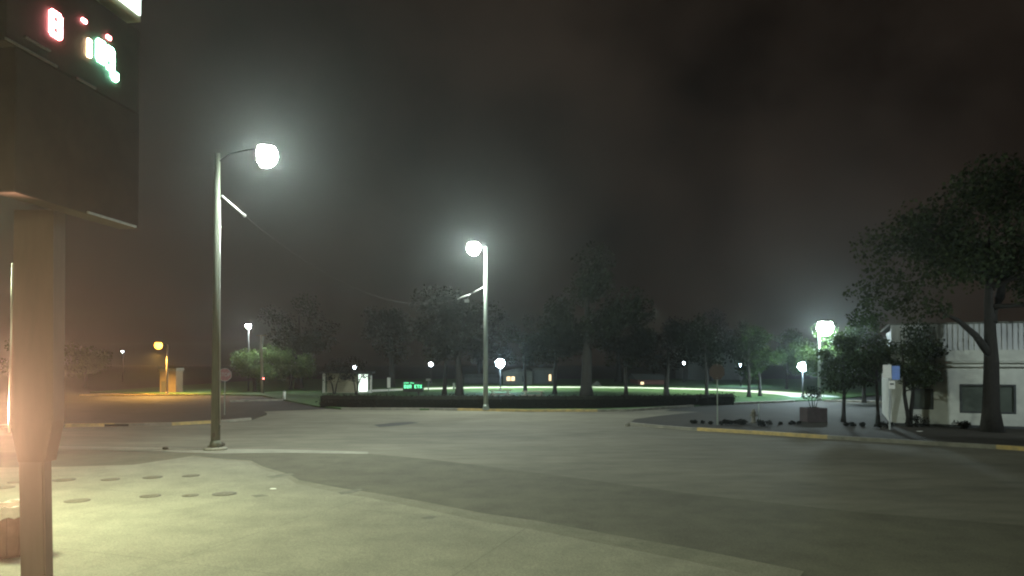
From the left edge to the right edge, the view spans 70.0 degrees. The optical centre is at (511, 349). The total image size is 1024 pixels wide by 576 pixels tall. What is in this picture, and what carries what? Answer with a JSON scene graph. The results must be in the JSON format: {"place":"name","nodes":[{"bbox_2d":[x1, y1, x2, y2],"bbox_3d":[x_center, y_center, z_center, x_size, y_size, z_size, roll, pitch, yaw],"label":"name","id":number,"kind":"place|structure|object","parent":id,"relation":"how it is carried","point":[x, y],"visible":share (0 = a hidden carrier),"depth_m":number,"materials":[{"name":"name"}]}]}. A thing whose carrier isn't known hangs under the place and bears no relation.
{"place":"outdoors","nodes":[
{"label":"outdoors","id":0,"kind":"place"},
{"bbox_2d":[0,402,266,426],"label":"pavement","id":1,"kind":"structure","parent":0,"point":[81,413],"depth_m":44.31,"materials":[{"name":"concrete"}]},
{"bbox_2d":[221,368,231,414],"bbox_3d":[-16.946,2.450,43.129,0.739,2.765,0.080,0,-1,-20],"label":"stop sign","id":2,"kind":"object","parent":1,"relation":"on","point":[226,374],"visible":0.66,"depth_m":43.13,"materials":[{"name":"metal"}]},
{"bbox_2d":[0,396,330,410],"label":"side street","id":3,"kind":"structure","parent":0,"point":[282,405],"depth_m":60.11,"materials":[{"name":"grey asphalt"}]},
{"bbox_2d":[80,394,197,395],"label":"kerb","id":4,"kind":"structure","parent":3,"relation":"on","point":[138,394],"depth_m":70.43,"materials":[{"name":"yellow paint"}]},
{"bbox_2d":[229,399,282,401],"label":"kerb","id":5,"kind":"structure","parent":3,"relation":"on","point":[256,400],"depth_m":60.56,"materials":[{"name":"concrete"}]},
{"bbox_2d":[0,456,752,575],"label":"forecourt","id":6,"kind":"structure","parent":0,"point":[286,527],"depth_m":13.41,"materials":[{"name":"concrete"}]},
{"bbox_2d":[0,499,19,558],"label":"trash can","id":7,"kind":"object","parent":6,"relation":"on","point":[9,528],"visible":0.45,"depth_m":11.90,"materials":[{"name":"plastic"}]},
{"bbox_2d":[52,478,75,481],"bbox_3d":[-12.174,3.528,19.870,0.566,0.015,0.566,0,-1,0],"label":"tank cover","id":8,"kind":"object","parent":6,"relation":"on","point":[63,479],"visible":0.97,"depth_m":19.86,"materials":[{"name":"metal"}]},
{"bbox_2d":[0,0,140,575],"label":"price sign","id":9,"kind":"object","parent":6,"relation":"on","point":[69,107],"visible":1,"depth_m":10.37,"materials":[{"name":"beige paint"}]},
{"bbox_2d":[64,498,90,502],"bbox_3d":[-10.033,3.476,16.878,0.543,0.015,0.543,0,-1,0],"label":"tank cover","id":10,"kind":"object","parent":6,"relation":"on","point":[78,500],"visible":1,"depth_m":16.86,"materials":[{"name":"metal"}]},
{"bbox_2d":[101,478,119,480],"bbox_3d":[-10.963,3.529,19.961,0.472,0.015,0.472,0,-1,0],"label":"tank cover","id":11,"kind":"object","parent":6,"relation":"on","point":[108,479],"visible":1,"depth_m":19.89,"materials":[{"name":"metal"}]},
{"bbox_2d":[139,494,160,497],"bbox_3d":[-8.647,3.486,17.486,0.472,0.015,0.472,0,-1,0],"label":"tank cover","id":12,"kind":"object","parent":6,"relation":"on","point":[149,495],"visible":1,"depth_m":17.47,"materials":[{"name":"metal"}]},
{"bbox_2d":[142,476,162,478],"bbox_3d":[-9.995,3.536,20.332,0.519,0.015,0.519,0,-1,0],"label":"tank cover","id":13,"kind":"object","parent":6,"relation":"on","point":[150,477],"visible":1,"depth_m":20.23,"materials":[{"name":"metal"}]},
{"bbox_2d":[182,494,198,496],"bbox_3d":[-7.721,3.487,17.556,0.378,0.015,0.378,0,-1,0],"label":"tank cover","id":14,"kind":"object","parent":6,"relation":"on","point":[188,495],"visible":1,"depth_m":17.49,"materials":[{"name":"metal"}]},
{"bbox_2d":[182,474,199,476],"bbox_3d":[-9.054,3.541,20.620,0.472,0.015,0.472,0,-1,0],"label":"tank cover","id":15,"kind":"object","parent":6,"relation":"on","point":[191,475],"visible":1,"depth_m":20.59,"materials":[{"name":"metal"}]},
{"bbox_2d":[212,491,236,495],"bbox_3d":[-6.986,3.491,17.770,0.566,0.015,0.566,0,-1,0],"label":"tank cover","id":16,"kind":"object","parent":6,"relation":"on","point":[223,493],"visible":1,"depth_m":17.75,"materials":[{"name":"metal"}]},
{"bbox_2d":[267,473,292,477],"bbox_3d":[-6.528,3.544,20.621,0.422,0.001,0.973,-1,-1,28],"label":"road patch","id":17,"kind":"object","parent":6,"relation":"on","point":[279,475],"visible":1,"depth_m":20.64,"materials":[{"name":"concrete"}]},
{"bbox_2d":[338,488,362,493],"bbox_3d":[-3.947,3.500,18.073,0.416,0.001,0.811,-1,-1,41],"label":"road patch","id":18,"kind":"object","parent":6,"relation":"on","point":[349,492],"visible":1,"depth_m":18.07,"materials":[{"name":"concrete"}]},
{"bbox_2d":[192,456,803,575],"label":"worn edge","id":19,"kind":"object","parent":6,"relation":"on","point":[746,566],"visible":1,"depth_m":13.33,"materials":[{"name":"concrete"}]},
{"bbox_2d":[0,365,881,408],"bbox_3d":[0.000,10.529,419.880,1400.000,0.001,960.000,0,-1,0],"label":"ground","id":20,"kind":"structure","parent":0,"point":[140,376],"depth_m":197.77,"materials":[{"name":"green plant"}]},
{"bbox_2d":[0,338,70,374],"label":"tree","id":21,"kind":"object","parent":20,"relation":"on","point":[4,366],"visible":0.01,"depth_m":89.27,"materials":[{"name":"green plant"}]},
{"bbox_2d":[64,342,112,386],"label":"tree","id":22,"kind":"object","parent":20,"relation":"on","point":[96,361],"visible":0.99,"depth_m":93.75,"materials":[{"name":"green plant"}]},
{"bbox_2d":[154,342,168,393],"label":"street lamp","id":23,"kind":"object","parent":20,"relation":"on","point":[157,345],"visible":0.86,"depth_m":71.89,"materials":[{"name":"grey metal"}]},
{"bbox_2d":[463,374,499,382],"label":"house","id":24,"kind":"structure","parent":0,"point":[477,378],"depth_m":109.93,"materials":[{"name":"grey"}]},
{"bbox_2d":[90,379,881,409],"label":"lawn","id":25,"kind":"structure","parent":0,"point":[310,393],"depth_m":84.49,"materials":[{"name":"green plant"}]},
{"bbox_2d":[158,368,183,391],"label":"kiosk","id":26,"kind":"object","parent":25,"relation":"on","point":[175,379],"visible":0.64,"depth_m":76.46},
{"bbox_2d":[161,381,165,391],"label":"window","id":27,"kind":"structure","parent":26,"relation":"in","point":[163,383],"depth_m":76.39,"materials":[{"name":"beige glass"}]},
{"bbox_2d":[246,323,250,390],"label":"yard light","id":28,"kind":"object","parent":25,"relation":"on","point":[248,325],"visible":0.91,"depth_m":79.48,"materials":[{"name":"black paint"}]},
{"bbox_2d":[229,343,280,390],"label":"tree","id":29,"kind":"object","parent":25,"relation":"on","point":[246,364],"visible":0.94,"depth_m":78.74,"materials":[{"name":"green plant"}]},
{"bbox_2d":[256,335,266,392],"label":"utility pole","id":30,"kind":"object","parent":25,"relation":"on","point":[261,354],"visible":0.91,"depth_m":75.90,"materials":[{"name":"brown wood"}]},
{"bbox_2d":[263,347,316,389],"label":"tree","id":31,"kind":"object","parent":25,"relation":"on","point":[302,367],"visible":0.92,"depth_m":83.30,"materials":[{"name":"green plant"}]},
{"bbox_2d":[256,293,341,388],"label":"tree","id":32,"kind":"object","parent":25,"relation":"on","point":[308,343],"visible":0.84,"depth_m":87.64,"materials":[{"name":"green plant"}]},
{"bbox_2d":[321,358,351,393],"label":"tree","id":33,"kind":"object","parent":25,"relation":"on","point":[333,369],"visible":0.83,"depth_m":71.91,"materials":[{"name":"green plant"}]},
{"bbox_2d":[319,372,374,392],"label":"pavilion","id":34,"kind":"structure","parent":25,"relation":"on","point":[346,386],"depth_m":75.95,"materials":[{"name":"white paint"}]},
{"bbox_2d":[358,374,367,391],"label":"door","id":35,"kind":"structure","parent":34,"relation":"in","point":[363,386],"depth_m":76.00,"materials":[{"name":"white paint"}]},
{"bbox_2d":[337,356,370,394],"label":"tree","id":36,"kind":"object","parent":25,"relation":"on","point":[357,368],"visible":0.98,"depth_m":70.98,"materials":[{"name":"green plant"}]},
{"bbox_2d":[360,306,414,386],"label":"tree","id":37,"kind":"object","parent":25,"relation":"on","point":[393,320],"visible":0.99,"depth_m":91.25,"materials":[{"name":"green plant"}]},
{"bbox_2d":[403,381,423,393],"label":"message sign","id":38,"kind":"object","parent":25,"relation":"on","point":[414,386],"visible":1,"depth_m":71.37,"materials":[{"name":"metal"}]},
{"bbox_2d":[407,301,474,395],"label":"tree","id":39,"kind":"object","parent":25,"relation":"on","point":[429,338],"visible":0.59,"depth_m":68.21,"materials":[{"name":"green plant"}]},
{"bbox_2d":[409,284,505,395],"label":"tree","id":40,"kind":"object","parent":25,"relation":"on","point":[454,306],"visible":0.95,"depth_m":65.35,"materials":[{"name":"green plant"}]},
{"bbox_2d":[453,300,512,373],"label":"tree","id":41,"kind":"object","parent":25,"relation":"on","point":[499,353],"visible":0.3,"depth_m":121.74,"materials":[{"name":"green plant"}]},
{"bbox_2d":[496,358,503,389],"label":"post lamp","id":42,"kind":"object","parent":25,"relation":"on","point":[500,363],"visible":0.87,"depth_m":79.76,"materials":[{"name":"metal"}]},
{"bbox_2d":[488,390,512,395],"bbox_3d":[-0.994,3.803,61.943,1.800,0.783,1.700,0,-1,-17],"label":"picnic table","id":43,"kind":"object","parent":25,"relation":"on","point":[494,394],"visible":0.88,"depth_m":61.66,"materials":[{"name":"grey wood"}]},
{"bbox_2d":[500,314,547,390],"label":"tree","id":44,"kind":"object","parent":25,"relation":"on","point":[527,349],"visible":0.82,"depth_m":77.89,"materials":[{"name":"green plant"}]},
{"bbox_2d":[316,392,738,408],"bbox_3d":[1.926,3.570,51.716,31.535,1.163,5.718,0,-1,-6],"label":"hedge","id":45,"kind":"object","parent":25,"relation":"on","point":[541,401],"visible":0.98,"depth_m":49.70,"materials":[{"name":"green plant"}]},
{"bbox_2d":[521,391,545,395],"bbox_3d":[1.749,3.768,59.943,1.800,0.783,1.700,0,-1,11],"label":"picnic table","id":46,"kind":"object","parent":25,"relation":"on","point":[526,394],"visible":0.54,"depth_m":59.65,"materials":[{"name":"grey wood"}]},
{"bbox_2d":[532,306,583,393],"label":"tree","id":47,"kind":"object","parent":25,"relation":"on","point":[554,390],"visible":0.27,"depth_m":71.53,"materials":[{"name":"green plant"}]},
{"bbox_2d":[532,241,657,395],"bbox_3d":[7.416,-2.546,63.961,11.320,13.761,11.531,0,-1,0],"label":"tree","id":48,"kind":"object","parent":25,"relation":"on","point":[560,322],"visible":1,"depth_m":63.07,"materials":[{"name":"green plant"}]},
{"bbox_2d":[591,298,654,381],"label":"tree","id":49,"kind":"object","parent":25,"relation":"on","point":[618,376],"visible":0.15,"depth_m":117.57,"materials":[{"name":"green plant"}]},
{"bbox_2d":[604,311,657,394],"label":"tree","id":50,"kind":"object","parent":25,"relation":"on","point":[634,349],"visible":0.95,"depth_m":65.43,"materials":[{"name":"green plant"}]},
{"bbox_2d":[628,374,664,383],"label":"house","id":51,"kind":"structure","parent":25,"relation":"on","point":[646,378],"depth_m":105.06,"materials":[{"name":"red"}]},
{"bbox_2d":[634,316,698,395],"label":"tree","id":52,"kind":"object","parent":25,"relation":"on","point":[673,330],"visible":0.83,"depth_m":67.56,"materials":[{"name":"green plant"}]},
{"bbox_2d":[674,313,725,394],"bbox_3d":[16.506,0.533,63.263,4.441,7.523,4.530,-1,-1,40],"label":"tree","id":53,"kind":"object","parent":25,"relation":"on","point":[699,351],"visible":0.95,"depth_m":62.94,"materials":[{"name":"green plant"}]},
{"bbox_2d":[677,308,741,380],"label":"tree","id":54,"kind":"object","parent":25,"relation":"on","point":[721,342],"visible":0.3,"depth_m":121.46,"materials":[{"name":"green plant"}]},
{"bbox_2d":[734,325,787,395],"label":"tree","id":55,"kind":"object","parent":25,"relation":"on","point":[767,357],"visible":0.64,"depth_m":67.69,"materials":[{"name":"green plant"}]},
{"bbox_2d":[766,328,805,388],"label":"tree","id":56,"kind":"object","parent":25,"relation":"on","point":[790,362],"visible":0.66,"depth_m":85.06,"materials":[{"name":"green plant"}]},
{"bbox_2d":[798,362,804,396],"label":"post lamp","id":57,"kind":"object","parent":25,"relation":"on","point":[802,378],"visible":0.31,"depth_m":65.92,"materials":[{"name":"metal"}]},
{"bbox_2d":[788,320,851,397],"bbox_3d":[26.727,0.906,63.457,5.310,7.007,6.020,0,-1,0],"label":"tree","id":58,"kind":"object","parent":25,"relation":"on","point":[809,356],"visible":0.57,"depth_m":62.98,"materials":[{"name":"green plant"}]},
{"bbox_2d":[0,409,1023,524],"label":"road","id":59,"kind":"structure","parent":0,"point":[957,483],"depth_m":26.02,"materials":[{"name":"grey asphalt"}]},
{"bbox_2d":[65,423,113,426],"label":"kerb","id":60,"kind":"structure","parent":59,"relation":"on","point":[87,425],"depth_m":36.44,"materials":[{"name":"yellow paint"}]},
{"bbox_2d":[114,422,171,425],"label":"kerb","id":61,"kind":"structure","parent":59,"relation":"on","point":[152,424],"depth_m":36.96,"materials":[{"name":"concrete"}]},
{"bbox_2d":[171,420,210,425],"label":"kerb","id":62,"kind":"structure","parent":59,"relation":"on","point":[191,422],"depth_m":37.78,"materials":[{"name":"yellow paint"}]},
{"bbox_2d":[59,446,367,453],"bbox_3d":[-11.305,3.647,26.492,12.705,0.001,1.463,0,-1,7],"label":"gutter","id":63,"kind":"object","parent":59,"relation":"on","point":[190,450],"visible":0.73,"depth_m":26.51,"materials":[{"name":"concrete"}]},
{"bbox_2d":[203,447,227,450],"bbox_3d":[-10.862,3.607,26.786,0.840,0.090,0.827,0,-1,0],"label":"lamp footing","id":64,"kind":"object","parent":63,"relation":"on","point":[214,449],"visible":0.81,"depth_m":26.47,"materials":[{"name":"concrete"}]},
{"bbox_2d":[207,145,276,447],"bbox_3d":[-9.893,-1.923,26.882,2.425,11.152,0.800,0,-1,0],"label":"street lamp","id":65,"kind":"object","parent":64,"relation":"on","point":[265,155],"visible":0.98,"depth_m":26.77,"materials":[{"name":"metal"}]},
{"bbox_2d":[221,195,485,303],"bbox_3d":[-6.347,-4.023,37.657,0.374,3.008,23.192,0,-1,23],"label":"span wire","id":66,"kind":"object","parent":65,"relation":"attached to","point":[244,215],"visible":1,"depth_m":31.82,"materials":[{"name":"metal"}]},
{"bbox_2d":[221,418,250,422],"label":"kerb","id":67,"kind":"structure","parent":59,"relation":"on","point":[235,420],"depth_m":39.64,"materials":[{"name":"concrete"}]},
{"bbox_2d":[375,422,416,426],"bbox_3d":[-6.078,3.854,37.930,1.392,0.001,3.381,-1,-1,29],"label":"road patch","id":68,"kind":"object","parent":59,"relation":"on","point":[392,424],"visible":1,"depth_m":37.75,"materials":[{"name":"grey asphalt"}]},
{"bbox_2d":[341,408,456,410],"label":"kerb","id":69,"kind":"structure","parent":59,"relation":"on","point":[451,409],"depth_m":49.33,"materials":[{"name":"concrete"}]},
{"bbox_2d":[457,408,596,411],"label":"kerb","id":70,"kind":"structure","parent":59,"relation":"on","point":[539,410],"depth_m":47.64,"materials":[{"name":"yellow paint"}]},
{"bbox_2d":[467,243,488,409],"bbox_3d":[-2.239,-1.570,48.400,1.475,11.029,0.860,0,-1,0],"label":"street lamp","id":71,"kind":"object","parent":70,"relation":"on","point":[473,248],"visible":1,"depth_m":48.28,"materials":[{"name":"metal"}]},
{"bbox_2d":[597,405,693,411],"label":"kerb","id":72,"kind":"structure","parent":59,"relation":"on","point":[638,409],"depth_m":49.15,"materials":[{"name":"concrete"}]},
{"bbox_2d":[630,422,696,430],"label":"kerb","id":73,"kind":"structure","parent":59,"relation":"on","point":[663,426],"depth_m":35.67,"materials":[{"name":"concrete"}]},
{"bbox_2d":[697,427,826,438],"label":"kerb","id":74,"kind":"structure","parent":59,"relation":"on","point":[764,433],"depth_m":32.41,"materials":[{"name":"yellow paint"}]},
{"bbox_2d":[827,435,995,448],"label":"kerb","id":75,"kind":"structure","parent":59,"relation":"on","point":[940,443],"depth_m":28.66,"materials":[{"name":"concrete"}]},
{"bbox_2d":[996,445,1023,450],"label":"kerb","id":76,"kind":"structure","parent":59,"relation":"on","point":[1010,447],"depth_m":26.77,"materials":[{"name":"yellow paint"}]},
{"bbox_2d":[0,451,1023,575],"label":"driveway","id":77,"kind":"structure","parent":0,"point":[811,541],"depth_m":15.18,"materials":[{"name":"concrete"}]},
{"bbox_2d":[0,0,1023,364],"label":"sky","id":78,"kind":"structure","parent":0,"point":[729,156],"materials":[{"name":"black"}]},
{"bbox_2d":[501,368,533,383],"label":"house","id":79,"kind":"structure","parent":0,"point":[513,376],"depth_m":103.94,"materials":[{"name":"grey"}]},
{"bbox_2d":[531,368,552,383],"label":"house","id":80,"kind":"structure","parent":0,"point":[542,375],"depth_m":106.94,"materials":[{"name":"grey"}]},
{"bbox_2d":[325,387,836,396],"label":"path","id":81,"kind":"structure","parent":0,"point":[792,394],"depth_m":84.38,"materials":[{"name":"grey concrete"}]},
{"bbox_2d":[676,346,742,379],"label":"brick building","id":82,"kind":"structure","parent":0,"point":[695,371],"depth_m":131.97,"materials":[{"name":"grey"}]},
{"bbox_2d":[666,395,881,411],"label":"side street","id":83,"kind":"structure","parent":0,"point":[786,405],"depth_m":53.26,"materials":[{"name":"grey asphalt"}]},
{"bbox_2d":[721,320,770,396],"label":"tree","id":84,"kind":"object","parent":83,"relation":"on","point":[739,356],"visible":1,"depth_m":65.71,"materials":[{"name":"green plant"}]},
{"bbox_2d":[728,400,794,404],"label":"kerb","id":85,"kind":"structure","parent":83,"relation":"on","point":[759,402],"depth_m":57.44,"materials":[{"name":"concrete"}]},
{"bbox_2d":[816,322,832,400],"bbox_3d":[26.097,0.991,60.992,1.318,6.548,1.240,0,-1,0],"label":"street lamp","id":86,"kind":"object","parent":83,"relation":"on","point":[824,328],"visible":0.94,"depth_m":60.79,"materials":[{"name":"metal"}]},
{"bbox_2d":[824,400,881,402],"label":"kerb","id":87,"kind":"structure","parent":83,"relation":"on","point":[850,401],"depth_m":59.09,"materials":[{"name":"concrete"}]},
{"bbox_2d":[829,321,885,402],"bbox_3d":[28.018,0.972,57.465,5.719,6.656,5.044,-1,-1,41],"label":"tree","id":88,"kind":"object","parent":83,"relation":"on","point":[861,331],"visible":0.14,"depth_m":57.23,"materials":[{"name":"green plant"}]},
{"bbox_2d":[632,407,1023,445],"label":"pavement","id":89,"kind":"structure","parent":0,"point":[833,425],"depth_m":35.29,"materials":[{"name":"concrete"}]},
{"bbox_2d":[690,419,712,424],"bbox_3d":[9.418,3.618,36.522,1.098,0.246,0.763,-1,-1,41],"label":"shrub","id":90,"kind":"object","parent":89,"relation":"on","point":[694,421],"visible":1,"depth_m":36.59,"materials":[{"name":"green plant"}]},
{"bbox_2d":[710,364,724,424],"bbox_3d":[10.141,2.197,36.132,0.739,3.027,0.080,-1,-1,29],"label":"stop sign","id":91,"kind":"object","parent":89,"relation":"on","point":[717,371],"visible":1,"depth_m":36.12,"materials":[{"name":"metal"}]},
{"bbox_2d":[719,418,734,424],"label":"shrub","id":92,"kind":"object","parent":89,"relation":"on","point":[730,421],"visible":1,"depth_m":36.01,"materials":[{"name":"green plant"}]},
{"bbox_2d":[735,419,747,424],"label":"shrub","id":93,"kind":"object","parent":89,"relation":"on","point":[742,421],"visible":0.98,"depth_m":36.17,"materials":[{"name":"green plant"}]},
{"bbox_2d":[750,403,758,422],"bbox_3d":[12.395,3.234,37.425,0.339,1.000,0.482,-1,-1,43],"label":"hydrant","id":94,"kind":"object","parent":89,"relation":"on","point":[753,414],"visible":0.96,"depth_m":37.32,"materials":[{"name":"metal"}]},
{"bbox_2d":[756,420,772,426],"bbox_3d":[12.254,3.553,35.440,0.943,0.378,0.642,0,-1,-16],"label":"shrub","id":95,"kind":"object","parent":89,"relation":"on","point":[762,423],"visible":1,"depth_m":35.30,"materials":[{"name":"green plant"}]},
{"bbox_2d":[778,420,801,424],"bbox_3d":[13.826,3.627,36.429,1.271,0.239,0.647,0,-1,0],"label":"shrub","id":96,"kind":"object","parent":89,"relation":"on","point":[791,422],"visible":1,"depth_m":36.23,"materials":[{"name":"green plant"}]},
{"bbox_2d":[800,386,826,421],"bbox_3d":[15.831,2.826,38.410,1.322,1.850,1.040,0,-1,0],"label":"planter","id":97,"kind":"object","parent":89,"relation":"on","point":[813,414],"visible":1,"depth_m":37.99,"materials":[{"name":"brown concrete"}]},
{"bbox_2d":[815,331,876,421],"bbox_3d":[16.988,1.405,37.806,2.789,4.888,2.937,0,-1,-23],"label":"tree","id":98,"kind":"object","parent":89,"relation":"on","point":[833,381],"visible":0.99,"depth_m":37.54,"materials":[{"name":"green plant"}]},
{"bbox_2d":[843,422,865,426],"bbox_3d":[16.529,3.590,35.263,1.102,0.278,0.516,0,-1,0],"label":"shrub","id":99,"kind":"object","parent":89,"relation":"on","point":[862,424],"visible":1,"depth_m":35.25,"materials":[{"name":"green plant"}]},
{"bbox_2d":[844,297,896,422],"bbox_3d":[18.345,0.587,37.086,3.817,6.491,2.826,-1,-2,54],"label":"tree","id":100,"kind":"object","parent":89,"relation":"on","point":[870,319],"visible":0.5,"depth_m":36.94,"materials":[{"name":"green plant"}]},
{"bbox_2d":[873,421,894,427],"bbox_3d":[17.384,3.526,34.295,0.754,0.368,0.951,0,-1,-17],"label":"shrub","id":101,"kind":"object","parent":89,"relation":"on","point":[881,424],"visible":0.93,"depth_m":34.18,"materials":[{"name":"green plant"}]},
{"bbox_2d":[883,364,899,429],"bbox_3d":[17.407,2.151,33.562,0.777,3.031,0.086,0,-1,0],"label":"parking sign","id":102,"kind":"object","parent":89,"relation":"on","point":[895,373],"visible":1,"depth_m":33.55,"materials":[{"name":"white metal"}]},
{"bbox_2d":[865,319,950,426],"bbox_3d":[19.137,1.137,35.499,3.516,5.357,3.935,0,-1,-6],"label":"tree","id":103,"kind":"object","parent":89,"relation":"on","point":[912,375],"visible":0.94,"depth_m":34.85,"materials":[{"name":"green plant"}]},
{"bbox_2d":[905,414,929,427],"bbox_3d":[19.318,3.395,34.919,1.033,0.727,1.271,0,-1,21],"label":"shrub","id":104,"kind":"object","parent":89,"relation":"on","point":[915,420],"visible":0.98,"depth_m":34.75,"materials":[{"name":"green plant"}]},
{"bbox_2d":[842,150,1023,432],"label":"tree","id":105,"kind":"object","parent":89,"relation":"on","point":[990,268],"visible":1,"depth_m":32.48,"materials":[{"name":"green plant"}]},
{"bbox_2d":[880,321,1023,428],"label":"building","id":106,"kind":"structure","parent":89,"relation":"on","point":[955,394],"depth_m":34.93,"materials":[{"name":"paint"}]},
{"bbox_2d":[913,388,933,409],"bbox_3d":[19.979,2.383,35.628,0.954,1.017,0.160,0,-1,24],"label":"window","id":107,"kind":"structure","parent":106,"relation":"in","point":[923,399],"depth_m":35.60,"materials":[{"name":"black glass"}]},
{"bbox_2d":[959,384,1015,413],"bbox_3d":[22.437,2.309,34.518,2.261,1.375,0.160,0,-1,24],"label":"window","id":108,"kind":"structure","parent":106,"relation":"in","point":[970,394],"depth_m":34.66,"materials":[{"name":"black glass"}]},
{"bbox_2d":[951,420,970,428],"bbox_3d":[21.184,3.508,34.303,0.962,0.440,0.757,0,-1,-25],"label":"shrub","id":109,"kind":"object","parent":89,"relation":"on","point":[965,424],"visible":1,"depth_m":34.22,"materials":[{"name":"green plant"}]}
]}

